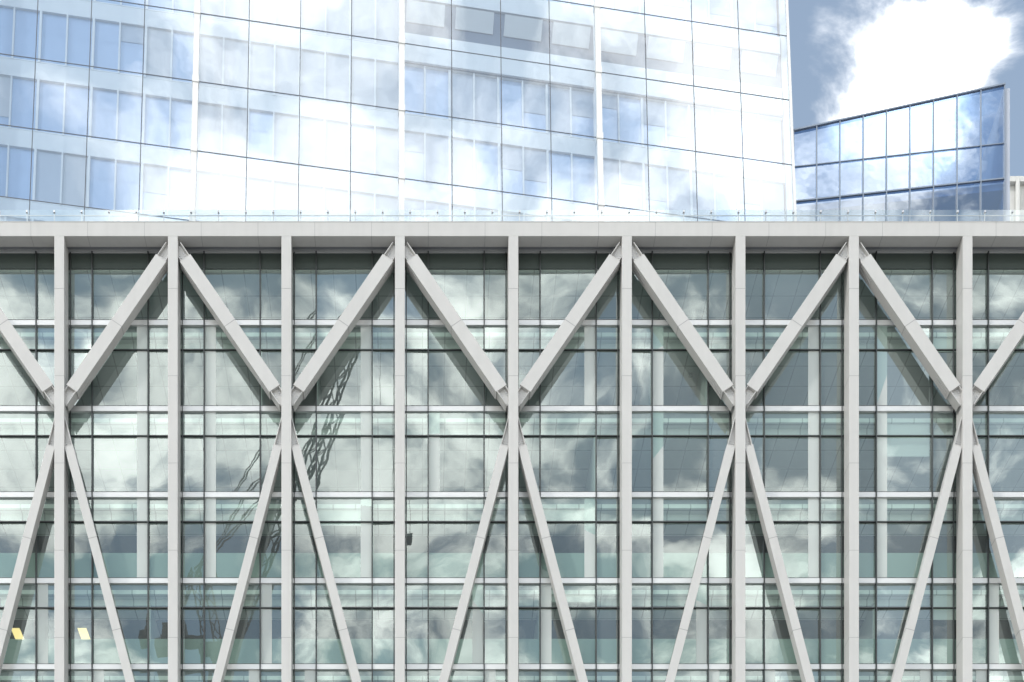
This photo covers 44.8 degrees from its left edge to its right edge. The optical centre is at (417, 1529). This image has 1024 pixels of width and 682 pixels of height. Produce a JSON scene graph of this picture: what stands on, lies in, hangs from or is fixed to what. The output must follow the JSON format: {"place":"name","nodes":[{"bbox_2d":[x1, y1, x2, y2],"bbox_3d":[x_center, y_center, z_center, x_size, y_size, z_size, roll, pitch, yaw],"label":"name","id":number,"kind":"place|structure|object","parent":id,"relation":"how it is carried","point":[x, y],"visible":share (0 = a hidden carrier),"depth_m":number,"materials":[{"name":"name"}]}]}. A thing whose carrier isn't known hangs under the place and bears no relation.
{"place":"outdoors","nodes":[
{"label":"outdoors","id":0,"kind":"place"},
{"bbox_2d":[18,368,749,376],"bbox_3d":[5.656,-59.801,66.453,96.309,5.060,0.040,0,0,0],"label":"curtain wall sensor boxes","id":1,"kind":"object","parent":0,"point":[523,371],"visible":0.59,"depth_m":66.43,"materials":[{"name":"white plastic"}]},
{"bbox_2d":[0,270,1023,681],"bbox_3d":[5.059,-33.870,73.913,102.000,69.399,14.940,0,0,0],"label":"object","id":2,"kind":"object","parent":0,"point":[454,378],"visible":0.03,"depth_m":67.48,"materials":[{"name":"clear glass"}]},
{"bbox_2d":[12,628,90,639],"bbox_3d":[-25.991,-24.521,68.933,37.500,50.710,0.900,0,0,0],"label":"ceiling lights","id":3,"kind":"object","parent":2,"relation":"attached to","point":[18,635],"visible":0.9,"depth_m":68.98},
{"bbox_2d":[0,536,1023,662],"bbox_3d":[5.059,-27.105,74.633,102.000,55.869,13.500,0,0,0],"label":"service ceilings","id":4,"kind":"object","parent":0,"point":[449,556],"visible":0.25,"depth_m":69.39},
{"bbox_2d":[0,253,1023,269],"bbox_3d":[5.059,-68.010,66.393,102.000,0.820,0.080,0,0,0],"label":"curtain wall shadow box","id":5,"kind":"object","parent":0,"point":[496,261],"depth_m":66.35,"materials":[{"name":"black metal"}]},
{"bbox_2d":[31,252,994,471],"bbox_3d":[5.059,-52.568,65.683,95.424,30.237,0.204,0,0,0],"label":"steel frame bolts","id":6,"kind":"object","parent":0,"point":[522,390],"visible":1,"depth_m":65.61,"materials":[{"name":"grey metal"}]},
{"bbox_2d":[37,326,998,681],"bbox_3d":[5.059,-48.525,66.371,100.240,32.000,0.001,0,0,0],"label":"columns","id":7,"kind":"structure","parent":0,"point":[435,486],"depth_m":66.37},
{"bbox_2d":[48,346,1023,662],"bbox_3d":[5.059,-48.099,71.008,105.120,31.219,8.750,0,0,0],"label":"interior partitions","id":8,"kind":"object","parent":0,"point":[866,628],"visible":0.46,"depth_m":67.61,"materials":[{"name":"white paint"}]},
{"bbox_2d":[150,338,1023,681],"bbox_3d":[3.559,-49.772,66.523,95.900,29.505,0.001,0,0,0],"label":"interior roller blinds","id":9,"kind":"object","parent":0,"point":[908,446],"visible":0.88,"depth_m":66.52,"materials":[{"name":"white fabric"}]},
{"bbox_2d":[793,82,1009,220],"bbox_3d":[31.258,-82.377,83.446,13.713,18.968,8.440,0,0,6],"label":"glass building","id":10,"kind":"structure","parent":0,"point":[947,155],"depth_m":79.27,"materials":[{"name":"blue glass"}]},
{"bbox_2d":[788,0,1023,175],"label":"sky","id":11,"kind":"structure","parent":0,"point":[849,58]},
{"bbox_2d":[1010,176,1023,220],"bbox_3d":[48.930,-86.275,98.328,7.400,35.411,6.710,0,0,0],"label":"building","id":12,"kind":"structure","parent":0,"point":[1017,194],"depth_m":95.31,"materials":[{"name":"metal"}]},
{"label":"ground","id":13,"kind":"structure","parent":0,"visible":0},
{"bbox_2d":[0,221,1023,681],"bbox_3d":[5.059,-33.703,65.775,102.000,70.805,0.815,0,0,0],"label":"facade frame","id":14,"kind":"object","parent":13,"relation":"on","point":[60,237],"depth_m":65.38,"materials":[{"name":"white metal"}]},
{"bbox_2d":[0,242,1023,681],"bbox_3d":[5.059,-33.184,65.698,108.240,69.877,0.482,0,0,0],"label":"diagonal braces","id":15,"kind":"object","parent":14,"relation":"attached to","point":[916,338],"visible":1,"depth_m":65.46,"materials":[{"name":"white metal"}]},
{"bbox_2d":[0,222,1023,647],"bbox_3d":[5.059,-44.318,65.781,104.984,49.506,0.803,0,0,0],"label":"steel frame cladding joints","id":16,"kind":"object","parent":14,"relation":"attached to","point":[574,332],"visible":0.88,"depth_m":65.46,"materials":[{"name":"grey metal"}]},
{"bbox_2d":[0,210,1023,220],"bbox_3d":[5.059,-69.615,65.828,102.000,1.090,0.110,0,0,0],"label":"glass balustrade","id":17,"kind":"object","parent":14,"relation":"on","point":[601,215],"visible":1,"depth_m":65.84,"materials":[{"name":"clear glass"}]},
{"bbox_2d":[0,251,1023,681],"bbox_3d":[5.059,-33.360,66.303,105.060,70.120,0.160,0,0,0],"label":"curtain wall mullions","id":18,"kind":"object","parent":13,"relation":"on","point":[484,491],"visible":0.65,"depth_m":66.28,"materials":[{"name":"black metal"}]},
{"bbox_2d":[0,250,1023,670],"bbox_3d":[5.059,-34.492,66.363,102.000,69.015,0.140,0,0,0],"label":"spandrel bands","id":19,"kind":"object","parent":18,"relation":"attached to","point":[504,496],"depth_m":66.29,"materials":[{"name":"white metal"}]},
{"bbox_2d":[0,247,1023,675],"bbox_3d":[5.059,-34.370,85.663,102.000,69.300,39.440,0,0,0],"label":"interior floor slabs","id":20,"kind":"structure","parent":13,"relation":"on","point":[504,501],"depth_m":66.44,"materials":[{"name":"grey concrete"}]},
{"bbox_2d":[0,0,796,220],"bbox_3d":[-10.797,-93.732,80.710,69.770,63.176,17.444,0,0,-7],"label":"glass office tower","id":21,"kind":"structure","parent":20,"relation":"on","point":[397,107],"depth_m":77.05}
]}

